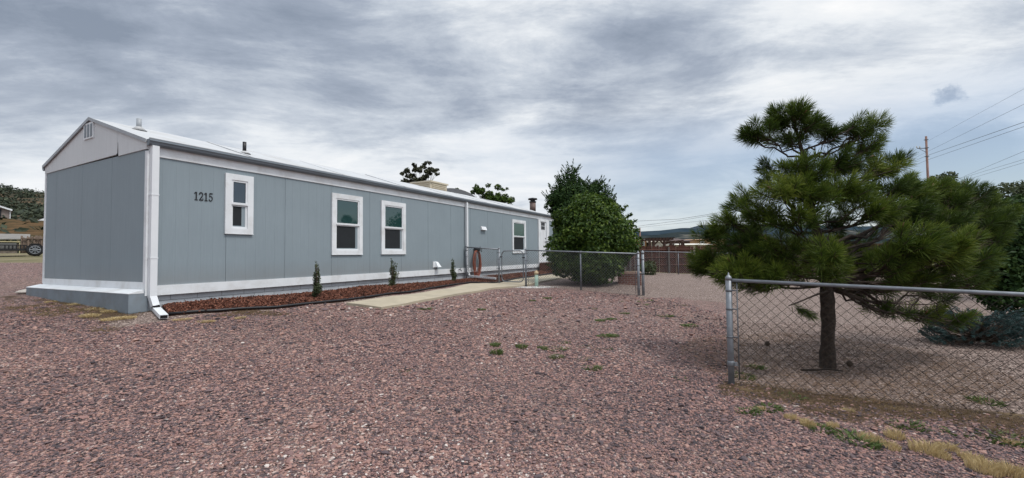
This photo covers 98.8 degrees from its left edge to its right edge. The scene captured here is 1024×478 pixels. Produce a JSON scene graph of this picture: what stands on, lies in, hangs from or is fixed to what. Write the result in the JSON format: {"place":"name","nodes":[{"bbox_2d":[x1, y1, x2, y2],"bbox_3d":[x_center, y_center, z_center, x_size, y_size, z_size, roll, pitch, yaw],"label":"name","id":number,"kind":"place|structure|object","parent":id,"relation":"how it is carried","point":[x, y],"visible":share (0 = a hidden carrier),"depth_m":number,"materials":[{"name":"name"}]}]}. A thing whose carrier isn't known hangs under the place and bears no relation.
{"place":"outdoors","nodes":[
{"label":"outdoors","id":0,"kind":"place"},
{"bbox_2d":[0,190,43,242],"bbox_3d":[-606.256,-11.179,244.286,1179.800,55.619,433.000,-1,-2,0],"label":"hillside","id":1,"kind":"structure","parent":0,"point":[11,224],"depth_m":58.03,"materials":[{"name":"soil"}]},
{"bbox_2d":[0,206,11,218],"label":"hillside house","id":2,"kind":"structure","parent":1,"relation":"on","point":[5,211],"depth_m":71.17,"materials":[{"name":"white paint"}]},
{"bbox_2d":[0,183,44,252],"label":"juniper scrub","id":3,"kind":"object","parent":1,"relation":"on","point":[33,212],"visible":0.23,"depth_m":109.06,"materials":[{"name":"green plant"}]},
{"bbox_2d":[346,273,566,309],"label":"path","id":4,"kind":"structure","parent":0,"point":[381,303],"depth_m":10.85,"materials":[{"name":"concrete"}]},
{"bbox_2d":[0,253,1023,477],"bbox_3d":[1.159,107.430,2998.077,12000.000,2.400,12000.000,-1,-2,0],"label":"ground","id":5,"kind":"structure","parent":0,"point":[20,271],"depth_m":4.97,"materials":[{"name":"gravel"}]},
{"bbox_2d":[0,234,29,252],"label":"covered stack","id":6,"kind":"object","parent":5,"relation":"on","point":[10,236],"visible":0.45,"depth_m":33.35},
{"bbox_2d":[15,289,25,293],"bbox_3d":[-10.336,1.125,9.362,0.342,0.151,0.264,-1,-2,0],"label":"downspout","id":7,"kind":"object","parent":5,"relation":"on","point":[23,291],"visible":0.38,"depth_m":9.26,"materials":[{"name":"metal"}]},
{"bbox_2d":[0,243,42,255],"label":"flatbed trailer","id":8,"kind":"object","parent":5,"relation":"on","point":[33,249],"visible":0.93,"depth_m":24.88,"materials":[{"name":"black paint"}]},
{"bbox_2d":[0,243,16,248],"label":"dark crate","id":9,"kind":"object","parent":8,"relation":"on","point":[2,247],"visible":0.8,"depth_m":24.61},
{"bbox_2d":[20,236,42,252],"bbox_3d":[-33.961,0.476,31.887,0.319,1.445,2.310,-2,-3,43],"label":"stake fence","id":10,"kind":"object","parent":5,"relation":"on","point":[35,239],"visible":0.23,"depth_m":31.34,"materials":[{"name":"brown wood"}]},
{"bbox_2d":[79,313,101,317],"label":"dry grass tuft","id":11,"kind":"object","parent":5,"relation":"on","point":[85,315],"visible":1,"depth_m":6.82,"materials":[{"name":"plant"}]},
{"bbox_2d":[100,309,116,312],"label":"dry grass tuft","id":12,"kind":"object","parent":5,"relation":"on","point":[106,311],"visible":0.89,"depth_m":7.12,"materials":[{"name":"plant"}]},
{"bbox_2d":[96,315,129,320],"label":"dry grass tuft","id":13,"kind":"object","parent":5,"relation":"on","point":[111,318],"visible":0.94,"depth_m":6.61,"materials":[{"name":"plant"}]},
{"bbox_2d":[119,315,136,318],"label":"dry grass tuft","id":14,"kind":"object","parent":5,"relation":"on","point":[132,317],"visible":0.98,"depth_m":6.71,"materials":[{"name":"plant"}]},
{"bbox_2d":[169,317,194,320],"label":"dry grass tuft","id":15,"kind":"object","parent":5,"relation":"on","point":[182,319],"visible":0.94,"depth_m":6.75,"materials":[{"name":"plant"}]},
{"bbox_2d":[198,320,214,322],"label":"dry grass tuft","id":16,"kind":"object","parent":5,"relation":"on","point":[206,321],"visible":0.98,"depth_m":6.73,"materials":[{"name":"plant"}]},
{"bbox_2d":[26,117,553,318],"bbox_3d":[-3.204,-0.153,16.199,5.561,4.760,18.943,-2,-2,28],"label":"mobile home","id":17,"kind":"object","parent":5,"relation":"on","point":[138,217],"visible":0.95,"depth_m":8.80,"materials":[{"name":"paint"}]},
{"bbox_2d":[224,173,253,234],"bbox_3d":[-5.341,-0.675,8.600,0.058,1.166,0.553,-2,-2,28],"label":"window","id":18,"kind":"structure","parent":17,"relation":"in","point":[239,189],"depth_m":8.58,"materials":[{"name":"white paint"}]},
{"bbox_2d":[331,193,362,254],"bbox_3d":[-4.104,-0.354,10.953,0.058,1.497,0.970,-2,-2,28],"label":"window","id":19,"kind":"structure","parent":17,"relation":"in","point":[346,210],"depth_m":10.92,"materials":[{"name":"white paint"}]},
{"bbox_2d":[381,200,405,253],"bbox_3d":[-3.344,-0.308,12.407,0.058,1.480,0.988,-2,-2,28],"label":"window","id":20,"kind":"structure","parent":17,"relation":"in","point":[393,214],"depth_m":12.38,"materials":[{"name":"white paint"}]},
{"bbox_2d":[410,180,447,190],"bbox_3d":[-3.422,-1.982,18.209,1.060,0.657,1.200,-2,-2,28],"label":"rooftop cooler","id":21,"kind":"object","parent":17,"relation":"on","point":[435,185],"visible":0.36,"depth_m":17.76,"materials":[{"name":"beige metal"}]},
{"bbox_2d":[472,248,481,275],"bbox_3d":[-1.257,0.932,16.049,0.251,1.310,0.569,-2,-2,28],"label":"garden hose","id":22,"kind":"object","parent":17,"relation":"hanging from","point":[479,267],"visible":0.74,"depth_m":16.04,"materials":[{"name":"orange rubber"}]},
{"bbox_2d":[512,219,525,252],"bbox_3d":[0.312,-0.104,19.396,0.058,1.464,1.333,-2,-2,28],"label":"window","id":23,"kind":"structure","parent":17,"relation":"in","point":[518,226],"depth_m":19.37,"materials":[{"name":"white paint"}]},
{"bbox_2d":[540,221,545,260],"bbox_3d":[1.549,0.116,21.731,0.073,1.939,0.747,-2,-2,28],"label":"door","id":24,"kind":"structure","parent":17,"relation":"in","point":[542,224],"depth_m":21.74,"materials":[{"name":"white paint"}]},
{"bbox_2d":[161,270,550,315],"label":"bark mulch","id":25,"kind":"object","parent":5,"relation":"on","point":[254,301],"visible":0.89,"depth_m":9.08,"materials":[{"name":"brown wood"}]},
{"bbox_2d":[311,262,322,296],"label":"upright shrub","id":26,"kind":"object","parent":25,"relation":"on","point":[317,287],"visible":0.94,"depth_m":9.11,"materials":[{"name":"green plant"}]},
{"bbox_2d":[168,273,552,314],"bbox_3d":[-1.643,1.404,13.512,0.649,0.118,15.182,-2,-2,28],"label":"garden edging","id":27,"kind":"object","parent":25,"relation":"on","point":[238,308],"visible":0.85,"depth_m":8.61,"materials":[{"name":"black paint"}]},
{"bbox_2d":[388,258,398,285],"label":"upright shrub","id":28,"kind":"object","parent":25,"relation":"on","point":[393,274],"visible":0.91,"depth_m":11.58,"materials":[{"name":"green plant"}]},
{"bbox_2d":[450,259,456,280],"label":"upright shrub","id":29,"kind":"object","parent":25,"relation":"on","point":[453,274],"visible":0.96,"depth_m":14.11,"materials":[{"name":"green plant"}]},
{"bbox_2d":[399,161,439,182],"bbox_3d":[-6.539,-1.935,31.130,3.095,7.329,1.405,-1,-2,0],"label":"sparse tree","id":30,"kind":"object","parent":5,"relation":"on","point":[423,177],"visible":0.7,"depth_m":31.04,"materials":[{"name":"green plant"}]},
{"bbox_2d":[447,188,474,196],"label":"grey shed","id":31,"kind":"structure","parent":5,"relation":"on","point":[458,191],"depth_m":30.14,"materials":[{"name":"grey metal"}]},
{"bbox_2d":[465,245,499,282],"bbox_3d":[-1.020,0.991,15.163,1.395,1.624,0.075,-2,-2,28],"label":"chain link fence","id":32,"kind":"object","parent":5,"relation":"on","point":[479,248],"visible":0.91,"depth_m":15.17,"materials":[{"name":"metal"}]},
{"bbox_2d":[500,249,524,281],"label":"chain link gate","id":33,"kind":"structure","parent":32,"relation":"attached to","point":[522,278],"depth_m":14.61,"materials":[{"name":"metal"}]},
{"bbox_2d":[470,183,514,204],"bbox_3d":[-1.553,-1.124,33.037,3.681,6.231,1.905,-1,-2,0],"label":"leafy tree","id":34,"kind":"object","parent":5,"relation":"on","point":[490,195],"visible":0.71,"depth_m":32.80,"materials":[{"name":"green plant"}]},
{"bbox_2d":[490,342,501,346],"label":"weed","id":35,"kind":"object","parent":5,"relation":"on","point":[495,344],"visible":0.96,"depth_m":6.33,"materials":[{"name":"green plant"}]},
{"bbox_2d":[490,348,502,355],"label":"weed","id":36,"kind":"object","parent":5,"relation":"on","point":[499,351],"visible":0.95,"depth_m":5.92,"materials":[{"name":"green plant"}]},
{"bbox_2d":[0,298,1023,439],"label":"dry ground cover","id":37,"kind":"object","parent":5,"relation":"on","point":[765,393],"visible":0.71,"depth_m":4.43,"materials":[{"name":"brown plant"}]},
{"bbox_2d":[514,344,527,348],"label":"weed","id":38,"kind":"object","parent":5,"relation":"on","point":[520,346],"visible":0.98,"depth_m":6.28,"materials":[{"name":"green plant"}]},
{"bbox_2d":[534,270,538,286],"bbox_3d":[0.794,1.336,14.199,0.144,0.650,0.140,-1,-2,0],"label":"marker post","id":39,"kind":"object","parent":5,"relation":"on","point":[536,272],"visible":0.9,"depth_m":14.15,"materials":[{"name":"green plastic"}]},
{"bbox_2d":[513,286,567,287],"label":"white gravel","id":40,"kind":"structure","parent":5,"relation":"on","point":[535,287],"depth_m":13.94,"materials":[{"name":"white gravel"}]},
{"bbox_2d":[539,262,564,272],"bbox_3d":[2.535,1.415,21.630,1.582,0.556,2.300,-2,-2,28],"label":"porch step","id":41,"kind":"object","parent":5,"relation":"on","point":[543,267],"visible":0.15,"depth_m":20.87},
{"bbox_2d":[549,353,564,358],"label":"weed","id":42,"kind":"object","parent":5,"relation":"on","point":[552,355],"visible":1,"depth_m":5.89,"materials":[{"name":"green plant"}]},
{"bbox_2d":[541,159,616,249],"bbox_3d":[3.988,-1.285,25.638,4.681,6.931,4.135,1,-2,-35],"label":"juniper tree","id":43,"kind":"object","parent":5,"relation":"on","point":[560,196],"visible":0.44,"depth_m":25.21,"materials":[{"name":"green plant"}]},
{"bbox_2d":[524,247,639,295],"bbox_3d":[2.053,1.077,13.528,3.710,1.696,0.084,-2,-2,28],"label":"chain link fence","id":44,"kind":"object","parent":5,"relation":"on","point":[609,253],"visible":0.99,"depth_m":13.45,"materials":[{"name":"metal"}]},
{"bbox_2d":[583,364,602,370],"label":"weed","id":45,"kind":"object","parent":5,"relation":"on","point":[599,366],"visible":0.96,"depth_m":5.45,"materials":[{"name":"green plant"}]},
{"bbox_2d":[542,190,644,285],"bbox_3d":[2.803,-0.022,15.294,2.882,3.522,3.184,-3,-3,43],"label":"round bush","id":46,"kind":"object","parent":5,"relation":"on","point":[582,226],"visible":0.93,"depth_m":14.70,"materials":[{"name":"green plant"}]},
{"bbox_2d":[595,333,613,337],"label":"weed","id":47,"kind":"object","parent":5,"relation":"on","point":[603,335],"visible":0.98,"depth_m":7.20,"materials":[{"name":"green plant"}]},
{"bbox_2d":[617,271,640,285],"bbox_3d":[4.198,1.448,15.734,0.827,0.526,1.160,-1,-2,14],"label":"brick planter","id":48,"kind":"object","parent":5,"relation":"on","point":[629,279],"visible":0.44,"depth_m":15.21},
{"bbox_2d":[640,250,644,295],"bbox_3d":[3.763,1.104,12.668,0.162,1.550,0.093,1,-3,-45],"label":"gate post","id":49,"kind":"object","parent":5,"relation":"on","point":[642,273],"visible":0.96,"depth_m":12.66,"materials":[{"name":"metal"}]},
{"bbox_2d":[640,260,656,274],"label":"grey bush","id":50,"kind":"object","parent":5,"relation":"on","point":[649,267],"visible":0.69,"depth_m":21.56,"materials":[{"name":"green plant"}]},
{"bbox_2d":[646,241,662,250],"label":"white shed","id":51,"kind":"structure","parent":5,"relation":"on","point":[659,243],"depth_m":40.01,"materials":[{"name":"white"}]},
{"bbox_2d":[639,237,683,269],"bbox_3d":[10.145,1.121,29.975,2.352,2.375,2.600,-1,-2,0],"label":"pergola","id":52,"kind":"object","parent":5,"relation":"on","point":[656,239],"visible":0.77,"depth_m":28.96,"materials":[{"name":"brown wood"}]},
{"bbox_2d":[669,240,684,245],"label":"garden arch","id":53,"kind":"structure","parent":5,"relation":"on","point":[677,241],"depth_m":28.18,"materials":[{"name":"brown wood"}]},
{"bbox_2d":[666,238,690,243],"bbox_3d":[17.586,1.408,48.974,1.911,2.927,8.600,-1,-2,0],"label":"brown roof house","id":54,"kind":"structure","parent":5,"relation":"on","point":[685,241],"depth_m":45.61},
{"bbox_2d":[662,243,706,251],"bbox_3d":[15.175,1.537,38.464,3.013,2.268,5.600,-1,-2,0],"label":"white trailer home","id":55,"kind":"object","parent":5,"relation":"on","point":[693,245],"visible":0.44,"depth_m":36.12,"materials":[{"name":"white metal"}]},
{"bbox_2d":[680,323,697,326],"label":"weed","id":56,"kind":"object","parent":5,"relation":"on","point":[687,325],"visible":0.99,"depth_m":8.27,"materials":[{"name":"green plant"}]},
{"bbox_2d":[685,239,723,243],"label":"peach house","id":57,"kind":"structure","parent":5,"relation":"on","point":[692,241],"depth_m":48.01,"materials":[{"name":"white paint"}]},
{"bbox_2d":[625,251,841,277],"bbox_3d":[10.351,1.369,22.462,13.886,1.954,0.074,-1,-2,1],"label":"chain link fence","id":58,"kind":"object","parent":5,"relation":"on","point":[678,260],"visible":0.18,"depth_m":22.50,"materials":[{"name":"metal"}]},
{"bbox_2d":[734,370,757,380],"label":"weed","id":59,"kind":"object","parent":5,"relation":"on","point":[749,377],"visible":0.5,"depth_m":5.35,"materials":[{"name":"green plant"}]},
{"bbox_2d":[735,407,762,415],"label":"weed","id":60,"kind":"object","parent":5,"relation":"on","point":[753,409],"visible":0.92,"depth_m":4.18,"materials":[{"name":"green plant"}]},
{"bbox_2d":[745,363,767,369],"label":"weed","id":61,"kind":"object","parent":5,"relation":"on","point":[758,367],"visible":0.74,"depth_m":5.82,"materials":[{"name":"green plant"}]},
{"bbox_2d":[624,243,891,273],"bbox_3d":[13.892,1.235,25.943,18.305,1.855,0.178,-1,-2,3],"label":"board fence","id":62,"kind":"object","parent":5,"relation":"on","point":[667,261],"visible":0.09,"depth_m":26.23,"materials":[{"name":"brown wood"}]},
{"bbox_2d":[751,402,785,412],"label":"weed","id":63,"kind":"object","parent":5,"relation":"on","point":[776,406],"visible":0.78,"depth_m":4.29,"materials":[{"name":"green plant"}]},
{"bbox_2d":[783,412,798,420],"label":"dry grass tuft","id":64,"kind":"object","parent":5,"relation":"on","point":[792,416],"visible":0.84,"depth_m":4.06,"materials":[{"name":"plant"}]},
{"bbox_2d":[777,391,809,399],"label":"weed","id":65,"kind":"object","parent":5,"relation":"on","point":[800,398],"visible":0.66,"depth_m":4.66,"materials":[{"name":"green plant"}]},
{"bbox_2d":[798,417,816,427],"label":"dry grass tuft","id":66,"kind":"object","parent":5,"relation":"on","point":[807,422],"visible":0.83,"depth_m":3.89,"materials":[{"name":"plant"}]},
{"bbox_2d":[805,422,834,434],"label":"weed","id":67,"kind":"object","parent":5,"relation":"on","point":[823,426],"visible":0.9,"depth_m":3.82,"materials":[{"name":"green plant"}]},
{"bbox_2d":[800,366,842,371],"bbox_3d":[4.055,1.704,5.781,0.514,0.056,0.101,-1,-2,4],"label":"fallen stick","id":68,"kind":"object","parent":5,"relation":"on","point":[819,369],"visible":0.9,"depth_m":5.75,"materials":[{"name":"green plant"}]},
{"bbox_2d":[825,420,839,428],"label":"dry grass tuft","id":69,"kind":"object","parent":5,"relation":"on","point":[833,424],"visible":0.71,"depth_m":3.87,"materials":[{"name":"plant"}]},
{"bbox_2d":[681,332,1023,406],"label":"fallen needles","id":70,"kind":"object","parent":5,"relation":"on","point":[883,389],"visible":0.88,"depth_m":5.44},
{"bbox_2d":[683,94,1023,368],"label":"pine tree","id":71,"kind":"object","parent":5,"relation":"on","point":[910,257],"visible":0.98,"depth_m":5.92,"materials":[{"name":"green plant"}]},
{"bbox_2d":[830,427,886,449],"bbox_3d":[2.839,1.632,3.608,0.396,0.073,0.434,-2,-2,32],"label":"weed","id":72,"kind":"object","parent":5,"relation":"on","point":[848,433],"visible":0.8,"depth_m":3.60,"materials":[{"name":"green plant"}]},
{"bbox_2d":[845,434,883,450],"bbox_3d":[2.832,1.637,3.532,0.309,0.056,0.280,-3,-3,45],"label":"weed","id":73,"kind":"object","parent":5,"relation":"on","point":[877,447],"visible":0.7,"depth_m":3.52,"materials":[{"name":"green plant"}]},
{"bbox_2d":[856,429,883,442],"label":"dry grass tuft","id":74,"kind":"object","parent":5,"relation":"on","point":[871,436],"visible":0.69,"depth_m":3.59,"materials":[{"name":"plant"}]},
{"bbox_2d":[725,272,1023,413],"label":"chain link fence","id":75,"kind":"object","parent":5,"relation":"on","point":[731,362],"visible":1,"depth_m":4.54,"materials":[{"name":"metal"}]},
{"bbox_2d":[880,438,901,451],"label":"dry grass tuft","id":76,"kind":"object","parent":5,"relation":"on","point":[895,446],"visible":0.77,"depth_m":3.44,"materials":[{"name":"plant"}]},
{"bbox_2d":[883,424,906,440],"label":"dry grass tuft","id":77,"kind":"object","parent":5,"relation":"on","point":[894,435],"visible":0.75,"depth_m":3.63,"materials":[{"name":"plant"}]},
{"bbox_2d":[885,417,928,431],"bbox_3d":[3.483,1.634,3.861,0.327,0.065,0.361,-2,-2,30],"label":"weed","id":78,"kind":"object","parent":5,"relation":"on","point":[913,424],"visible":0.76,"depth_m":3.84,"materials":[{"name":"green plant"}]},
{"bbox_2d":[916,136,928,177],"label":"utility pole","id":79,"kind":"object","parent":5,"relation":"on","point":[926,156],"visible":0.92,"depth_m":40.24,"materials":[{"name":"brown wood"}]},
{"bbox_2d":[904,127,1021,169],"bbox_3d":[39.498,-7.241,42.340,0.278,3.839,47.795,-2,-2,33],"label":"overhead wire","id":80,"kind":"object","parent":79,"relation":"attached to","point":[969,145],"visible":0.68,"depth_m":30.30,"materials":[{"name":"black paint"}]},
{"bbox_2d":[915,122,1023,160],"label":"overhead wire","id":81,"kind":"object","parent":79,"relation":"attached to","point":[979,137],"visible":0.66,"depth_m":28.43,"materials":[{"name":"black paint"}]},
{"bbox_2d":[907,436,947,455],"bbox_3d":[3.201,1.603,3.393,0.271,0.135,0.215,-1,-2,15],"label":"dry grass tuft","id":82,"kind":"object","parent":5,"relation":"on","point":[934,448],"visible":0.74,"depth_m":3.39,"materials":[{"name":"plant"}]},
{"bbox_2d":[929,446,951,460],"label":"dry grass tuft","id":83,"kind":"object","parent":5,"relation":"on","point":[945,457],"visible":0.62,"depth_m":3.29,"materials":[{"name":"plant"}]},
{"bbox_2d":[926,171,958,280],"bbox_3d":[15.708,-0.225,15.915,2.373,4.556,1.948,-1,-2,20],"label":"leafy tree","id":84,"kind":"object","parent":5,"relation":"on","point":[944,174],"visible":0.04,"depth_m":15.95,"materials":[{"name":"green plant"}]},
{"bbox_2d":[933,441,960,451],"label":"dry grass tuft","id":85,"kind":"object","parent":5,"relation":"on","point":[951,447],"visible":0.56,"depth_m":3.42,"materials":[{"name":"plant"}]},
{"bbox_2d":[935,426,980,437],"bbox_3d":[3.771,1.628,3.693,0.338,0.057,0.269,-1,-2,21],"label":"weed","id":86,"kind":"object","parent":5,"relation":"on","point":[954,434],"visible":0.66,"depth_m":3.66,"materials":[{"name":"green plant"}]},
{"bbox_2d":[917,305,1023,348],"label":"blue spruce","id":87,"kind":"object","parent":5,"relation":"on","point":[993,331],"visible":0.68,"depth_m":6.99,"materials":[{"name":"green plant"}]},
{"bbox_2d":[954,450,991,462],"bbox_3d":[3.420,1.614,3.255,0.194,0.102,0.171,-2,-2,33],"label":"dry grass tuft","id":88,"kind":"object","parent":5,"relation":"on","point":[964,455],"visible":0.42,"depth_m":3.27,"materials":[{"name":"plant"}]},
{"bbox_2d":[964,394,1008,407],"bbox_3d":[4.745,1.621,4.390,0.292,0.061,0.366,-1,-2,2],"label":"weed","id":89,"kind":"object","parent":5,"relation":"on","point":[976,399],"visible":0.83,"depth_m":4.40,"materials":[{"name":"green plant"}]},
{"bbox_2d":[964,454,1009,477],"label":"dry grass tuft","id":90,"kind":"object","parent":5,"relation":"on","point":[996,471],"visible":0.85,"depth_m":3.10,"materials":[{"name":"plant"}]},
{"bbox_2d":[966,192,1023,317],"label":"dense tree","id":91,"kind":"object","parent":5,"relation":"on","point":[1011,279],"visible":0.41,"depth_m":8.75,"materials":[{"name":"green plant"}]},
{"bbox_2d":[973,180,1023,212],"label":"airy tree","id":92,"kind":"object","parent":5,"relation":"on","point":[1016,188],"visible":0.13,"depth_m":12.91,"materials":[{"name":"green plant"}]},
{"bbox_2d":[973,428,1023,447],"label":"weed","id":93,"kind":"object","parent":5,"relation":"on","point":[1001,443],"visible":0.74,"depth_m":3.55,"materials":[{"name":"green plant"}]},
{"bbox_2d":[991,459,1023,477],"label":"dry grass tuft","id":94,"kind":"object","parent":5,"relation":"on","point":[1016,471],"visible":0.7,"depth_m":3.06,"materials":[{"name":"plant"}]},
{"bbox_2d":[1000,438,1019,445],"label":"dry grass tuft","id":95,"kind":"object","parent":5,"relation":"on","point":[1013,442],"visible":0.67,"depth_m":3.49,"materials":[{"name":"plant"}]},
{"bbox_2d":[0,0,1023,230],"label":"sky","id":96,"kind":"structure","parent":0,"point":[649,97],"materials":[{"name":"grey"}]},
{"bbox_2d":[638,230,957,243],"bbox_3d":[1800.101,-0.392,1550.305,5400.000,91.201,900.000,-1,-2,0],"label":"hill","id":97,"kind":"structure","parent":0,"point":[682,235],"depth_m":1495.68,"materials":[{"name":"blue"}]},
{"bbox_2d":[634,225,967,234],"bbox_3d":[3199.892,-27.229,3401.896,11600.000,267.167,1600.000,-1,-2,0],"label":"hill","id":98,"kind":"structure","parent":0,"point":[684,230],"depth_m":3380.41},
{"bbox_2d":[726,321,1023,418],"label":"yard gravel","id":99,"kind":"structure","parent":0,"point":[848,327],"depth_m":6.07,"materials":[{"name":"brown gravel"}]}
]}

